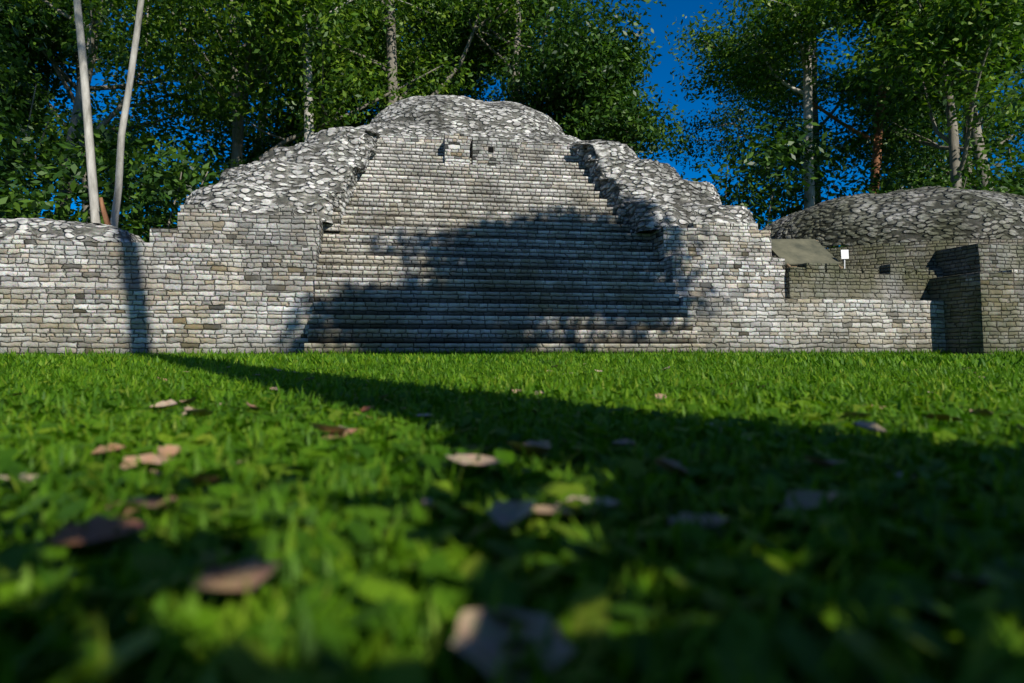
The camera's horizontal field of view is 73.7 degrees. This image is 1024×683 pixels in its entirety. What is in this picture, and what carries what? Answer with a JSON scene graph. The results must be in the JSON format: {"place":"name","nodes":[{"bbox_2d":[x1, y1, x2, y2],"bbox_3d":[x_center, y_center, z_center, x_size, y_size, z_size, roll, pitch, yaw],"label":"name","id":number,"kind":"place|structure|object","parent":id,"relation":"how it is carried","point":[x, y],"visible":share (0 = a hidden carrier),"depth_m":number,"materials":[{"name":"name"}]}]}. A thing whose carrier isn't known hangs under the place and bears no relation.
{"place":"outdoors","nodes":[
{"label":"outdoors","id":0,"kind":"place"},
{"bbox_2d":[0,0,113,146],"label":"tree foliage","id":1,"kind":"object","parent":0,"point":[17,98],"depth_m":37.97,"materials":[{"name":"green plant"}]},
{"bbox_2d":[0,0,218,221],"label":"tree foliage","id":2,"kind":"object","parent":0,"point":[55,83],"depth_m":41.39,"materials":[{"name":"green plant"}]},
{"bbox_2d":[0,0,345,219],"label":"tree","id":3,"kind":"object","parent":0,"point":[124,54],"depth_m":31.01,"materials":[{"name":"green plant"}]},
{"bbox_2d":[110,0,472,167],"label":"spreading tree","id":4,"kind":"object","parent":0,"point":[281,16],"depth_m":30.52,"materials":[{"name":"green plant"}]},
{"bbox_2d":[245,0,526,141],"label":"pale tree","id":5,"kind":"object","parent":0,"point":[431,6],"depth_m":34.26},
{"bbox_2d":[0,346,1023,682],"bbox_3d":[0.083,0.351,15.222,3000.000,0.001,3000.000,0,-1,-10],"label":"plaza ground","id":6,"kind":"structure","parent":0,"point":[290,598],"depth_m":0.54,"materials":[{"name":"green plant"}]},
{"bbox_2d":[119,0,456,185],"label":"tree foliage","id":7,"kind":"object","parent":6,"relation":"on","point":[289,127],"depth_m":41.50,"materials":[{"name":"green plant"}]},
{"bbox_2d":[243,2,553,129],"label":"tree foliage","id":8,"kind":"object","parent":6,"relation":"on","point":[479,91],"depth_m":49.41,"materials":[{"name":"green plant"}]},
{"bbox_2d":[288,0,532,103],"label":"tree trunk","id":9,"kind":"object","parent":6,"relation":"on","point":[391,53],"visible":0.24,"depth_m":36.64,"materials":[{"name":"grey plant"}]},
{"bbox_2d":[271,0,631,96],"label":"tree foliage","id":10,"kind":"object","parent":9,"relation":"attached to","point":[409,38],"visible":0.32,"depth_m":38.32,"materials":[{"name":"green plant"}]},
{"bbox_2d":[297,3,533,94],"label":"tree trunk","id":11,"kind":"object","parent":6,"relation":"on","point":[459,70],"visible":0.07,"depth_m":43.22,"materials":[{"name":"grey plant"}]},
{"bbox_2d":[190,0,590,114],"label":"tree foliage","id":12,"kind":"object","parent":11,"relation":"attached to","point":[443,36],"visible":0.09,"depth_m":40.70,"materials":[{"name":"green plant"}]},
{"bbox_2d":[398,1,596,108],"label":"tree trunk","id":13,"kind":"object","parent":6,"relation":"on","point":[516,39],"visible":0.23,"depth_m":37.24,"materials":[{"name":"grey plant"}]},
{"bbox_2d":[328,0,640,124],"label":"tree","id":14,"kind":"object","parent":13,"relation":"attached to","point":[548,23],"visible":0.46,"depth_m":33.66,"materials":[{"name":"green plant"}]},
{"bbox_2d":[0,359,1022,682],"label":"fallen leaves","id":15,"kind":"object","parent":6,"relation":"on","point":[478,629],"visible":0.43,"depth_m":0.56,"materials":[{"name":"brown plant"}]},
{"bbox_2d":[0,361,1023,682],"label":"ground cover leaves","id":16,"kind":"object","parent":6,"relation":"on","point":[756,645],"visible":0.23,"depth_m":0.55,"materials":[{"name":"green plant"}]},
{"bbox_2d":[0,204,1023,356],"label":"pyramid base terraces","id":17,"kind":"object","parent":6,"relation":"on","point":[230,278],"visible":0.81,"depth_m":16.13,"materials":[{"name":"grey stone"}]},
{"bbox_2d":[0,218,145,242],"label":"rubble mound","id":18,"kind":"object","parent":17,"relation":"on","point":[70,230],"depth_m":15.98,"materials":[{"name":"stone"}]},
{"bbox_2d":[73,0,100,222],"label":"tree trunk","id":19,"kind":"object","parent":18,"relation":"on","point":[89,149],"visible":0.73,"depth_m":22.67,"materials":[{"name":"grey plant"}]},
{"bbox_2d":[110,0,144,227],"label":"tree trunk","id":20,"kind":"object","parent":18,"relation":"on","point":[115,213],"visible":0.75,"depth_m":22.43,"materials":[{"name":"grey plant"}]},
{"bbox_2d":[98,197,110,224],"bbox_3d":[-12.931,-3.196,22.335,1.023,2.943,0.323,0,-1,-20],"label":"tree trunk","id":21,"kind":"object","parent":17,"relation":"on","point":[106,220],"visible":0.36,"depth_m":22.12,"materials":[{"name":"red plant"}]},
{"bbox_2d":[185,127,382,224],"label":"rubble slope","id":22,"kind":"structure","parent":17,"relation":"on","point":[321,170],"depth_m":18.60,"materials":[{"name":"stone"}]},
{"bbox_2d":[356,122,580,146],"bbox_3d":[-1.841,-7.109,26.705,10.056,1.249,6.862,0,-1,-10],"label":"stone ledge","id":23,"kind":"object","parent":17,"relation":"on","point":[412,129],"visible":0.3,"depth_m":23.69,"materials":[{"name":"stone"}]},
{"bbox_2d":[370,95,564,134],"bbox_3d":[-1.870,-8.369,27.353,8.050,2.077,6.600,0,-1,-10],"label":"stone mound","id":24,"kind":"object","parent":23,"relation":"on","point":[454,112],"depth_m":24.34,"materials":[{"name":"stone"}]},
{"bbox_2d":[377,133,569,166],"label":"stone wall","id":25,"kind":"structure","parent":17,"relation":"on","point":[457,148],"depth_m":22.08,"materials":[{"name":"grey stone"}]},
{"bbox_2d":[488,147,493,152],"bbox_3d":[-0.690,-6.190,22.102,0.180,0.180,0.105,0,-1,-10],"label":"wall opening","id":26,"kind":"object","parent":25,"relation":"in","point":[490,149],"visible":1,"depth_m":22.05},
{"bbox_2d":[304,140,705,355],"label":"stone staircase","id":27,"kind":"structure","parent":17,"relation":"on","point":[424,247],"depth_m":17.62,"materials":[{"name":"grey stone"}]},
{"bbox_2d":[569,139,758,232],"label":"rubble slope","id":28,"kind":"structure","parent":17,"relation":"on","point":[647,194],"depth_m":20.41,"materials":[{"name":"stone"}]},
{"bbox_2d":[0,0,1023,248],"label":"understory","id":29,"kind":"object","parent":6,"relation":"on","point":[142,200],"depth_m":27.95,"materials":[{"name":"green plant"}]},
{"bbox_2d":[519,27,639,151],"bbox_3d":[3.943,-7.700,37.536,6.428,17.366,10.680,0,-1,13],"label":"dead tree trunk","id":30,"kind":"object","parent":6,"relation":"on","point":[620,126],"visible":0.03,"depth_m":34.10,"materials":[{"name":"grey plant"}]},
{"bbox_2d":[486,0,695,178],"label":"tree","id":31,"kind":"object","parent":30,"relation":"on","point":[583,117],"visible":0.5,"depth_m":33.29,"materials":[{"name":"green plant"}]},
{"bbox_2d":[651,0,873,204],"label":"tree","id":32,"kind":"object","parent":6,"relation":"on","point":[738,112],"depth_m":51.69,"materials":[{"name":"green plant"}]},
{"bbox_2d":[663,0,924,193],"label":"tree","id":33,"kind":"object","parent":6,"relation":"on","point":[846,95],"depth_m":40.65,"materials":[{"name":"green plant"}]},
{"bbox_2d":[677,0,914,208],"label":"pale tree","id":34,"kind":"object","parent":6,"relation":"on","point":[770,28],"depth_m":35.41,"materials":[{"name":"green plant"}]},
{"bbox_2d":[772,239,1023,276],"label":"round drum","id":35,"kind":"object","parent":6,"relation":"on","point":[914,255],"visible":0.09,"depth_m":19.89,"materials":[{"name":"grey stone"}]},
{"bbox_2d":[785,240,842,268],"bbox_3d":[8.750,-2.500,20.690,2.002,1.412,1.592,0,-1,-10],"label":"shelter frame","id":36,"kind":"object","parent":35,"relation":"on","point":[788,265],"visible":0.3,"depth_m":20.01,"materials":[{"name":"brown wood"}]},
{"bbox_2d":[771,239,840,264],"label":"canopy roof","id":37,"kind":"structure","parent":36,"relation":"attached to","point":[795,251],"depth_m":20.64,"materials":[{"name":"beige fabric"}]},
{"bbox_2d":[799,0,1023,194],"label":"tree","id":38,"kind":"object","parent":6,"relation":"on","point":[893,139],"depth_m":39.26,"materials":[{"name":"green plant"}]},
{"bbox_2d":[801,0,1023,188],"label":"tree","id":39,"kind":"object","parent":6,"relation":"on","point":[932,56],"depth_m":29.17,"materials":[{"name":"green plant"}]},
{"bbox_2d":[816,14,1023,186],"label":"tree foliage","id":40,"kind":"object","parent":6,"relation":"on","point":[996,133],"depth_m":47.28,"materials":[{"name":"green plant"}]},
{"bbox_2d":[983,13,1023,183],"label":"tree foliage","id":41,"kind":"object","parent":6,"relation":"on","point":[1020,73],"depth_m":38.60,"materials":[{"name":"green plant"}]},
{"bbox_2d":[2,0,1023,248],"label":"sky","id":42,"kind":"structure","parent":0,"point":[673,12],"materials":[{"name":"blue"}]},
{"bbox_2d":[841,250,848,268],"bbox_3d":[9.843,-2.270,20.219,0.240,0.902,0.080,0,-1,-10],"label":"sign","id":43,"kind":"object","parent":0,"point":[844,254],"visible":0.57,"depth_m":20.20,"materials":[{"name":"white metal"}]},
{"bbox_2d":[785,243,1023,354],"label":"stone wall","id":44,"kind":"structure","parent":0,"point":[983,310],"depth_m":18.26,"materials":[{"name":"grey stone"}]},
{"bbox_2d":[762,186,1023,255],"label":"stone mound","id":45,"kind":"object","parent":44,"relation":"on","point":[930,213],"depth_m":20.61,"materials":[{"name":"grey stone"}]}
]}

